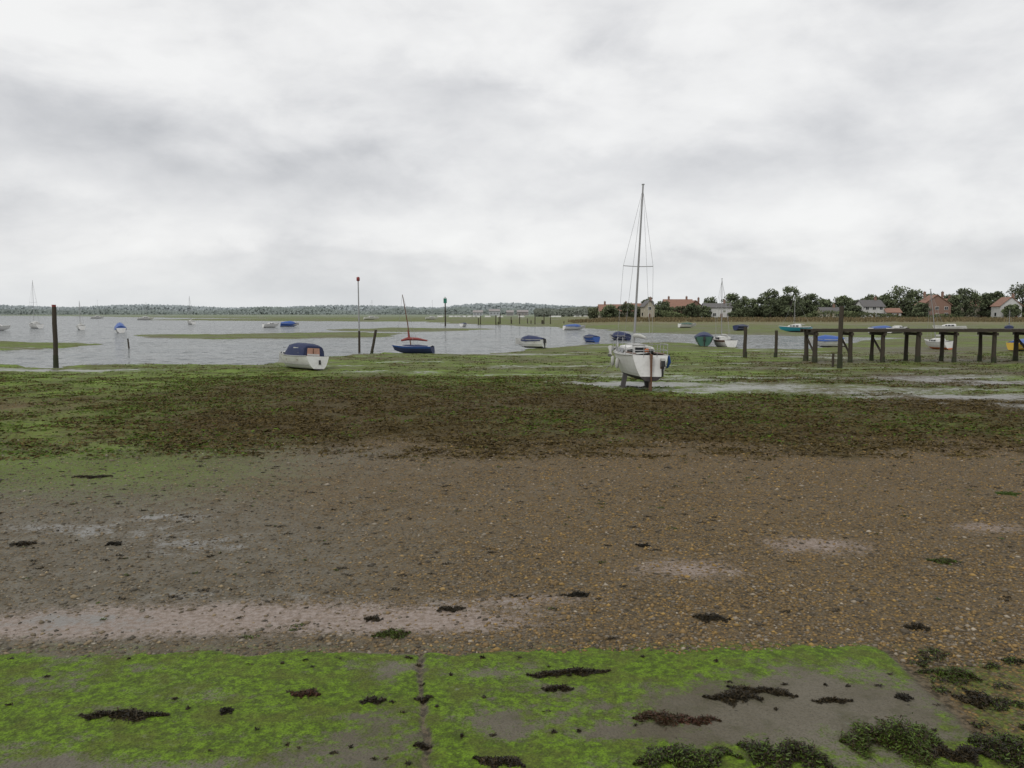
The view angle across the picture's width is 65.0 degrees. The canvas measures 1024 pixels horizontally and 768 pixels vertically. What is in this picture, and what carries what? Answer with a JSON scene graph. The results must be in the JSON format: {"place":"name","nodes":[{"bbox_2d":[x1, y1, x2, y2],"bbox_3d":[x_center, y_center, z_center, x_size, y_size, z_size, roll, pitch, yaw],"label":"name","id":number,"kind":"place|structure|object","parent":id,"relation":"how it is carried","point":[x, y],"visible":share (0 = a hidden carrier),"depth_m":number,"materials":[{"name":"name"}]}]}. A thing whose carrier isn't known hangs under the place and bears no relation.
{"place":"outdoors","nodes":[
{"label":"outdoors","id":0,"kind":"place"},
{"bbox_2d":[0,316,899,367],"bbox_3d":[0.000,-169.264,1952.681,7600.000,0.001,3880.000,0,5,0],"label":"water","id":1,"kind":"structure","parent":0,"point":[113,348],"depth_m":105.62,"materials":[{"name":"grey liquid"}]},
{"bbox_2d":[0,325,10,330],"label":"motor boat","id":2,"kind":"object","parent":1,"relation":"on","point":[5,327],"visible":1,"depth_m":165.15,"materials":[{"name":"white plastic"}]},
{"bbox_2d":[29,281,43,327],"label":"sailboat","id":3,"kind":"object","parent":1,"relation":"on","point":[34,324],"visible":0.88,"depth_m":188.59,"materials":[{"name":"white plastic"}]},
{"bbox_2d":[52,305,58,367],"bbox_3d":[-30.123,-2.942,52.947,0.387,4.543,0.357,0,5,0],"label":"mooring post","id":4,"kind":"object","parent":1,"relation":"in","point":[55,340],"visible":0.84,"depth_m":52.85,"materials":[{"name":"brown wood"}]},
{"bbox_2d":[76,302,85,329],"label":"sailboat","id":5,"kind":"object","parent":1,"relation":"on","point":[80,326],"visible":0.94,"depth_m":170.58,"materials":[{"name":"white plastic"}]},
{"bbox_2d":[90,306,103,318],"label":"sailboat","id":6,"kind":"object","parent":1,"relation":"on","point":[96,316],"visible":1,"depth_m":517.56,"materials":[{"name":"white plastic"}]},
{"bbox_2d":[114,322,126,332],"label":"motor boat","id":7,"kind":"object","parent":1,"relation":"on","point":[119,327],"visible":0.95,"depth_m":145.94,"materials":[{"name":"blue fabric"}]},
{"bbox_2d":[137,310,153,319],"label":"sailboat","id":8,"kind":"object","parent":1,"relation":"on","point":[146,318],"visible":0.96,"depth_m":418.20,"materials":[{"name":"white plastic"}]},
{"bbox_2d":[187,297,195,323],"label":"sailboat","id":9,"kind":"object","parent":1,"relation":"on","point":[191,322],"visible":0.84,"depth_m":253.63,"materials":[{"name":"white plastic"}]},
{"bbox_2d":[262,323,278,327],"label":"motor boat","id":10,"kind":"object","parent":1,"relation":"on","point":[269,325],"visible":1,"depth_m":198.83,"materials":[{"name":"white plastic"}]},
{"bbox_2d":[280,321,298,326],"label":"motor boat","id":11,"kind":"object","parent":1,"relation":"on","point":[287,323],"visible":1,"depth_m":213.78,"materials":[{"name":"blue fabric"}]},
{"bbox_2d":[356,277,360,352],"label":"channel marker pole","id":12,"kind":"object","parent":1,"relation":"in","point":[359,347],"visible":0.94,"depth_m":73.26,"materials":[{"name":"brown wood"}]},
{"bbox_2d":[370,330,376,352],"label":"mooring post","id":13,"kind":"object","parent":1,"relation":"in","point":[373,342],"visible":0.64,"depth_m":71.86,"materials":[{"name":"wood"}]},
{"bbox_2d":[478,314,563,324],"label":"distant mooring posts","id":14,"kind":"object","parent":1,"relation":"in","point":[542,322],"visible":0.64,"depth_m":253.24,"materials":[{"name":"brown wood"}]},
{"bbox_2d":[515,335,546,347],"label":"covered boat","id":15,"kind":"object","parent":1,"relation":"on","point":[529,341],"visible":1,"depth_m":78.84,"materials":[{"name":"white plastic"}]},
{"bbox_2d":[563,324,584,329],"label":"motor boat","id":16,"kind":"object","parent":1,"relation":"on","point":[573,327],"visible":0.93,"depth_m":170.93,"materials":[{"name":"white plastic"}]},
{"bbox_2d":[583,334,599,341],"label":"covered boat","id":17,"kind":"object","parent":1,"relation":"on","point":[590,338],"visible":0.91,"depth_m":98.96,"materials":[{"name":"blue fabric"}]},
{"bbox_2d":[609,331,630,340],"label":"motor boat","id":18,"kind":"object","parent":1,"relation":"on","point":[615,335],"visible":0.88,"depth_m":106.13,"materials":[{"name":"blue fabric"}]},
{"bbox_2d":[713,278,737,346],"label":"sailboat","id":19,"kind":"object","parent":1,"relation":"on","point":[724,340],"visible":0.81,"depth_m":84.75,"materials":[{"name":"white plastic"}]},
{"bbox_2d":[774,330,777,356],"bbox_3d":[20.684,-2.991,62.982,0.318,2.410,0.323,0,5,0],"label":"mooring post","id":20,"kind":"object","parent":1,"relation":"in","point":[776,345],"visible":0.75,"depth_m":62.88,"materials":[{"name":"wood"}]},
{"bbox_2d":[0,314,1023,767],"bbox_3d":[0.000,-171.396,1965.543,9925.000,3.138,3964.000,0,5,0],"label":"ground","id":21,"kind":"structure","parent":0,"point":[42,724],"depth_m":10.73,"materials":[{"name":"brown soil"}]},
{"bbox_2d":[0,306,533,314],"bbox_3d":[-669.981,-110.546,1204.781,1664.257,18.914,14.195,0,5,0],"label":"distant treeline","id":22,"kind":"object","parent":21,"relation":"on","point":[313,310],"visible":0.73,"depth_m":1200.74,"materials":[{"name":"green plant"}]},
{"bbox_2d":[279,343,328,369],"bbox_3d":[-13.468,-1.798,50.710,1.901,1.630,5.006,1,3,-44],"label":"motor boat","id":23,"kind":"object","parent":21,"relation":"on","point":[304,356],"visible":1,"depth_m":49.32,"materials":[{"name":"white plastic"}]},
{"bbox_2d":[364,313,378,319],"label":"sailboat","id":24,"kind":"object","parent":21,"relation":"on","point":[369,318],"visible":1,"depth_m":417.83,"materials":[{"name":"white plastic"}]},
{"bbox_2d":[392,295,434,353],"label":"sailing dinghy","id":25,"kind":"object","parent":21,"relation":"on","point":[416,349],"visible":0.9,"depth_m":70.18,"materials":[{"name":"blue paint"}]},
{"bbox_2d":[425,307,437,318],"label":"sailboat","id":26,"kind":"object","parent":21,"relation":"on","point":[432,317],"visible":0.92,"depth_m":427.80,"materials":[{"name":"white plastic"}]},
{"bbox_2d":[443,297,446,325],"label":"channel marker beacon","id":27,"kind":"object","parent":21,"relation":"on","point":[445,300],"visible":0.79,"depth_m":218.80,"materials":[{"name":"green metal"}]},
{"bbox_2d":[0,302,899,310],"bbox_3d":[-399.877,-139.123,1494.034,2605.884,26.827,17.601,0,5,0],"label":"distant treeline","id":28,"kind":"object","parent":21,"relation":"on","point":[475,306],"visible":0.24,"depth_m":1488.62,"materials":[{"name":"green plant"}]},
{"bbox_2d":[473,309,528,315],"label":"distant boatsheds","id":29,"kind":"structure","parent":21,"relation":"on","point":[494,312],"depth_m":755.99,"materials":[{"name":"white wood"}]},
{"bbox_2d":[0,351,1023,462],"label":"seaweed bed","id":30,"kind":"object","parent":21,"relation":"on","point":[302,430],"visible":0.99,"depth_m":27.19,"materials":[{"name":"green plant"}]},
{"bbox_2d":[0,435,1023,667],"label":"shingle","id":31,"kind":"object","parent":21,"relation":"on","point":[683,632],"visible":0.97,"depth_m":11.38,"materials":[{"name":"brown gravel"}]},
{"bbox_2d":[437,307,586,316],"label":"distant moored yachts","id":32,"kind":"object","parent":21,"relation":"on","point":[502,316],"visible":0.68,"depth_m":636.94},
{"bbox_2d":[0,441,1023,767],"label":"seaweed","id":33,"kind":"object","parent":21,"relation":"on","point":[916,743],"visible":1,"depth_m":6.82,"materials":[{"name":"plant"}]},
{"bbox_2d":[533,306,596,316],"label":"distant treeline","id":34,"kind":"object","parent":21,"relation":"on","point":[562,312],"visible":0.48,"depth_m":691.74,"materials":[{"name":"green plant"}]},
{"bbox_2d":[597,304,619,317],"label":"broadleaf tree","id":35,"kind":"object","parent":21,"relation":"on","point":[609,311],"visible":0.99,"depth_m":356.55,"materials":[{"name":"green plant"}]},
{"bbox_2d":[597,301,633,317],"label":"red roofed cottage","id":36,"kind":"structure","parent":21,"relation":"on","point":[600,307],"depth_m":364.73,"materials":[{"name":"ceramic"}]},
{"bbox_2d":[618,302,634,317],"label":"broadleaf tree","id":37,"kind":"object","parent":21,"relation":"on","point":[629,307],"visible":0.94,"depth_m":362.00,"materials":[{"name":"green plant"}]},
{"bbox_2d":[583,184,670,390],"bbox_3d":[5.503,-4.721,39.278,2.196,9.592,9.178,-1,5,-11],"label":"sailboat","id":38,"kind":"object","parent":21,"relation":"on","point":[645,363],"visible":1,"depth_m":36.70,"materials":[{"name":"white plastic"}]},
{"bbox_2d":[641,301,654,317],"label":"walls","id":39,"kind":"structure","parent":21,"relation":"on","point":[644,311],"depth_m":341.13,"materials":[{"name":"beige paint"}]},
{"bbox_2d":[640,300,655,306],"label":"roof","id":40,"kind":"structure","parent":39,"relation":"on","point":[644,303],"depth_m":341.96,"materials":[{"name":"tile"}]},
{"bbox_2d":[655,300,673,316],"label":"broadleaf tree","id":41,"kind":"object","parent":21,"relation":"on","point":[662,306],"visible":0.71,"depth_m":356.58,"materials":[{"name":"green plant"}]},
{"bbox_2d":[678,322,695,327],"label":"covered boat","id":42,"kind":"object","parent":21,"relation":"on","point":[685,325],"visible":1,"depth_m":188.82,"materials":[{"name":"white plastic"}]},
{"bbox_2d":[682,303,700,316],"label":"broadleaf tree","id":43,"kind":"object","parent":21,"relation":"on","point":[691,310],"visible":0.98,"depth_m":362.02,"materials":[{"name":"green plant"}]},
{"bbox_2d":[694,332,713,346],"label":"fishing boat","id":44,"kind":"object","parent":21,"relation":"on","point":[703,339],"visible":0.98,"depth_m":83.89,"materials":[{"name":"green paint"}]},
{"bbox_2d":[699,306,711,317],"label":"broadleaf tree","id":45,"kind":"object","parent":21,"relation":"on","point":[704,312],"visible":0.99,"depth_m":325.62,"materials":[{"name":"green plant"}]},
{"bbox_2d":[701,296,716,308],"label":"broadleaf tree","id":46,"kind":"object","parent":21,"relation":"on","point":[711,300],"visible":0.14,"depth_m":370.15,"materials":[{"name":"green plant"}]},
{"bbox_2d":[702,305,731,317],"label":"walls","id":47,"kind":"structure","parent":21,"relation":"on","point":[713,310],"depth_m":327.16,"materials":[{"name":"white paint"}]},
{"bbox_2d":[701,303,732,307],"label":"roof","id":48,"kind":"structure","parent":47,"relation":"on","point":[714,305],"depth_m":328.43,"materials":[{"name":"tile"}]},
{"bbox_2d":[723,304,737,317],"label":"broadleaf tree","id":49,"kind":"object","parent":21,"relation":"on","point":[733,313],"visible":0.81,"depth_m":326.63,"materials":[{"name":"green plant"}]},
{"bbox_2d":[721,292,741,315],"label":"broadleaf tree","id":50,"kind":"object","parent":21,"relation":"on","point":[734,298],"visible":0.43,"depth_m":356.51,"materials":[{"name":"green plant"}]},
{"bbox_2d":[733,324,748,330],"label":"motor boat","id":51,"kind":"object","parent":21,"relation":"on","point":[740,327],"visible":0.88,"depth_m":158.50,"materials":[{"name":"blue plastic"}]},
{"bbox_2d":[743,327,746,357],"bbox_3d":[18.293,-3.119,62.970,0.359,2.711,0.361,0,5,0],"label":"mooring post","id":52,"kind":"object","parent":21,"relation":"on","point":[745,344],"visible":0.78,"depth_m":62.85,"materials":[{"name":"wood"}]},
{"bbox_2d":[737,296,758,316],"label":"broadleaf tree","id":53,"kind":"object","parent":21,"relation":"on","point":[745,311],"visible":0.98,"depth_m":352.22,"materials":[{"name":"green plant"}]},
{"bbox_2d":[748,297,768,316],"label":"broadleaf tree","id":54,"kind":"object","parent":21,"relation":"on","point":[760,312],"visible":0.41,"depth_m":359.03,"materials":[{"name":"green plant"}]},
{"bbox_2d":[759,288,779,317],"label":"broadleaf tree","id":55,"kind":"object","parent":21,"relation":"on","point":[771,304],"visible":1,"depth_m":348.43,"materials":[{"name":"green plant"}]},
{"bbox_2d":[772,296,794,316],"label":"broadleaf tree","id":56,"kind":"object","parent":21,"relation":"on","point":[779,300],"visible":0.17,"depth_m":359.67,"materials":[{"name":"green plant"}]},
{"bbox_2d":[778,285,805,316],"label":"broadleaf tree","id":57,"kind":"object","parent":21,"relation":"on","point":[786,306],"visible":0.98,"depth_m":347.15,"materials":[{"name":"green plant"}]},
{"bbox_2d":[567,316,1023,322],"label":"reed bed","id":58,"kind":"object","parent":21,"relation":"on","point":[828,319],"visible":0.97,"depth_m":269.55,"materials":[{"name":"green plant"}]},
{"bbox_2d":[779,302,812,331],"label":"sailboat","id":59,"kind":"object","parent":21,"relation":"on","point":[795,327],"visible":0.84,"depth_m":147.35,"materials":[{"name":"teal paint"}]},
{"bbox_2d":[792,296,808,316],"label":"broadleaf tree","id":60,"kind":"object","parent":21,"relation":"on","point":[797,301],"visible":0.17,"depth_m":361.56,"materials":[{"name":"green plant"}]},
{"bbox_2d":[587,304,1023,317],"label":"hedgerow","id":61,"kind":"object","parent":21,"relation":"on","point":[592,312],"visible":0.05,"depth_m":370.81,"materials":[{"name":"green plant"}]},
{"bbox_2d":[798,293,820,315],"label":"broadleaf tree","id":62,"kind":"object","parent":21,"relation":"on","point":[808,308],"visible":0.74,"depth_m":353.26,"materials":[{"name":"green plant"}]},
{"bbox_2d":[813,298,832,310],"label":"broadleaf tree","id":63,"kind":"object","parent":21,"relation":"on","point":[822,302],"visible":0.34,"depth_m":347.24,"materials":[{"name":"green plant"}]},
{"bbox_2d":[808,335,844,346],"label":"covered boat","id":64,"kind":"object","parent":21,"relation":"on","point":[827,341],"visible":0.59,"depth_m":83.42,"materials":[{"name":"blue fabric"}]},
{"bbox_2d":[816,304,838,317],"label":"bungalow","id":65,"kind":"object","parent":21,"relation":"on","point":[834,308],"visible":0.51,"depth_m":338.84,"materials":[{"name":"stone"}]},
{"bbox_2d":[832,353,834,366],"bbox_3d":[20.881,-1.393,52.281,0.195,1.206,0.198,0,5,0],"label":"mooring post","id":66,"kind":"object","parent":21,"relation":"on","point":[833,354],"visible":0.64,"depth_m":52.20,"materials":[{"name":"wood"}]},
{"bbox_2d":[837,306,843,367],"bbox_3d":[20.850,-2.819,50.950,0.352,4.254,0.358,0,5,0],"label":"mooring post","id":67,"kind":"object","parent":21,"relation":"in","point":[840,341],"visible":0.78,"depth_m":50.85,"materials":[{"name":"wood"}]},
{"bbox_2d":[660,310,1023,317],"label":"shrubs","id":68,"kind":"object","parent":21,"relation":"on","point":[825,313],"visible":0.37,"depth_m":323.35,"materials":[{"name":"green plant"}]},
{"bbox_2d":[832,295,852,315],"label":"broadleaf tree","id":69,"kind":"object","parent":21,"relation":"on","point":[841,300],"visible":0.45,"depth_m":348.75,"materials":[{"name":"green plant"}]},
{"bbox_2d":[844,300,857,310],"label":"broadleaf tree","id":70,"kind":"object","parent":21,"relation":"on","point":[852,302],"visible":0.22,"depth_m":343.10,"materials":[{"name":"green plant"}]},
{"bbox_2d":[846,305,862,316],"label":"broadleaf tree","id":71,"kind":"object","parent":21,"relation":"on","point":[853,308],"visible":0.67,"depth_m":328.60,"materials":[{"name":"green plant"}]},
{"bbox_2d":[860,294,878,299],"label":"broadleaf tree","id":72,"kind":"object","parent":21,"relation":"on","point":[869,297],"visible":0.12,"depth_m":361.70,"materials":[{"name":"green plant"}]},
{"bbox_2d":[856,301,884,316],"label":"walls","id":73,"kind":"structure","parent":21,"relation":"on","point":[876,311],"depth_m":332.72,"materials":[{"name":"white paint"}]},
{"bbox_2d":[854,300,885,306],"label":"roof","id":74,"kind":"structure","parent":73,"relation":"on","point":[872,303],"depth_m":334.05,"materials":[{"name":"tile"}]},
{"bbox_2d":[865,307,882,315],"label":"windows","id":75,"kind":"structure","parent":73,"relation":"attached to","point":[874,308],"depth_m":332.48,"materials":[{"name":"grey glass"}]},
{"bbox_2d":[868,325,889,332],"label":"motor boat","id":76,"kind":"object","parent":21,"relation":"on","point":[880,327],"visible":0.28,"depth_m":138.88,"materials":[{"name":"blue fabric"}]},
{"bbox_2d":[879,293,898,307],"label":"broadleaf tree","id":77,"kind":"object","parent":21,"relation":"on","point":[884,296],"visible":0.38,"depth_m":348.55,"materials":[{"name":"green plant"}]},
{"bbox_2d":[884,308,902,315],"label":"bungalow","id":78,"kind":"object","parent":21,"relation":"on","point":[897,311],"visible":0.46,"depth_m":331.43,"materials":[{"name":"ceramic"}]},
{"bbox_2d":[886,326,906,332],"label":"motor boat","id":79,"kind":"object","parent":21,"relation":"on","point":[897,327],"visible":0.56,"depth_m":138.01,"materials":[{"name":"white paint"}]},
{"bbox_2d":[883,285,921,316],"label":"broadleaf tree","id":80,"kind":"object","parent":21,"relation":"on","point":[897,294],"visible":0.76,"depth_m":345.05,"materials":[{"name":"green plant"}]},
{"bbox_2d":[897,289,924,316],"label":"broadleaf tree","id":81,"kind":"object","parent":21,"relation":"on","point":[917,297],"visible":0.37,"depth_m":348.35,"materials":[{"name":"green plant"}]},
{"bbox_2d":[800,328,1023,362],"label":"timber jetty","id":82,"kind":"object","parent":21,"relation":"on","point":[981,332],"visible":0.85,"depth_m":56.94,"materials":[{"name":"brown wood"}]},
{"bbox_2d":[911,302,931,316],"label":"broadleaf tree","id":83,"kind":"object","parent":21,"relation":"on","point":[920,309],"visible":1,"depth_m":327.03,"materials":[{"name":"green plant"}]},
{"bbox_2d":[917,295,950,316],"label":"walls","id":84,"kind":"structure","parent":21,"relation":"on","point":[941,303],"depth_m":329.35,"materials":[{"name":"red brick"}]},
{"bbox_2d":[915,295,951,304],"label":"roof","id":85,"kind":"structure","parent":84,"relation":"on","point":[926,299],"depth_m":331.81,"materials":[{"name":"tile"}]},
{"bbox_2d":[928,306,947,315],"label":"windows","id":86,"kind":"structure","parent":84,"relation":"attached to","point":[945,308],"depth_m":329.28,"materials":[{"name":"grey glass"}]},
{"bbox_2d":[924,290,952,349],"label":"sailboat","id":87,"kind":"object","parent":21,"relation":"on","point":[933,343],"visible":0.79,"depth_m":77.62,"materials":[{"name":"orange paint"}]},
{"bbox_2d":[932,324,966,328],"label":"motor boat","id":88,"kind":"object","parent":21,"relation":"on","point":[950,326],"visible":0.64,"depth_m":149.03,"materials":[{"name":"white paint"}]},
{"bbox_2d":[948,295,964,316],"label":"broadleaf tree","id":89,"kind":"object","parent":21,"relation":"on","point":[955,302],"visible":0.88,"depth_m":329.13,"materials":[{"name":"green plant"}]},
{"bbox_2d":[956,287,981,316],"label":"broadleaf tree","id":90,"kind":"object","parent":21,"relation":"on","point":[965,301],"visible":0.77,"depth_m":336.47,"materials":[{"name":"green plant"}]},
{"bbox_2d":[961,304,990,317],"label":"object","id":91,"kind":"structure","parent":21,"relation":"on","point":[978,315],"depth_m":346.78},
{"bbox_2d":[977,292,995,316],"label":"broadleaf tree","id":92,"kind":"object","parent":21,"relation":"on","point":[986,302],"visible":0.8,"depth_m":342.82,"materials":[{"name":"green plant"}]},
{"bbox_2d":[989,291,1004,305],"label":"broadleaf tree","id":93,"kind":"object","parent":21,"relation":"on","point":[998,295],"visible":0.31,"depth_m":342.17,"materials":[{"name":"green plant"}]},
{"bbox_2d":[991,298,1021,317],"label":"walls","id":94,"kind":"structure","parent":21,"relation":"on","point":[997,310],"depth_m":320.12,"materials":[{"name":"white paint"}]},
{"bbox_2d":[990,297,1023,306],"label":"roof","id":95,"kind":"structure","parent":94,"relation":"on","point":[1000,301],"depth_m":322.60,"materials":[{"name":"tile"}]},
{"bbox_2d":[1004,311,1013,328],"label":"sailboat","id":96,"kind":"object","parent":21,"relation":"on","point":[1008,327],"visible":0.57,"depth_m":148.60,"materials":[{"name":"blue plastic"}]},
{"bbox_2d":[1001,304,1021,316],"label":"broadleaf tree","id":97,"kind":"object","parent":21,"relation":"on","point":[1014,309],"visible":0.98,"depth_m":315.43,"materials":[{"name":"green plant"}]},
{"bbox_2d":[1003,282,1023,312],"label":"broadleaf tree","id":98,"kind":"object","parent":21,"relation":"on","point":[1017,293],"visible":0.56,"depth_m":329.61,"materials":[{"name":"green plant"}]},
{"bbox_2d":[1006,339,1023,350],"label":"covered boat","id":99,"kind":"object","parent":21,"relation":"on","point":[1010,345],"visible":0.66,"depth_m":73.31,"materials":[{"name":"yellow paint"}]},
{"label":"walls","id":100,"kind":"object","parent":21,"relation":"on","visible":0},
{"bbox_2d":[662,299,692,307],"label":"roof","id":101,"kind":"structure","parent":100,"relation":"on","point":[674,303],"depth_m":374.04,"materials":[{"name":"tile"}]},
{"bbox_2d":[0,0,1023,307],"label":"sky","id":102,"kind":"structure","parent":0,"point":[213,153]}
]}

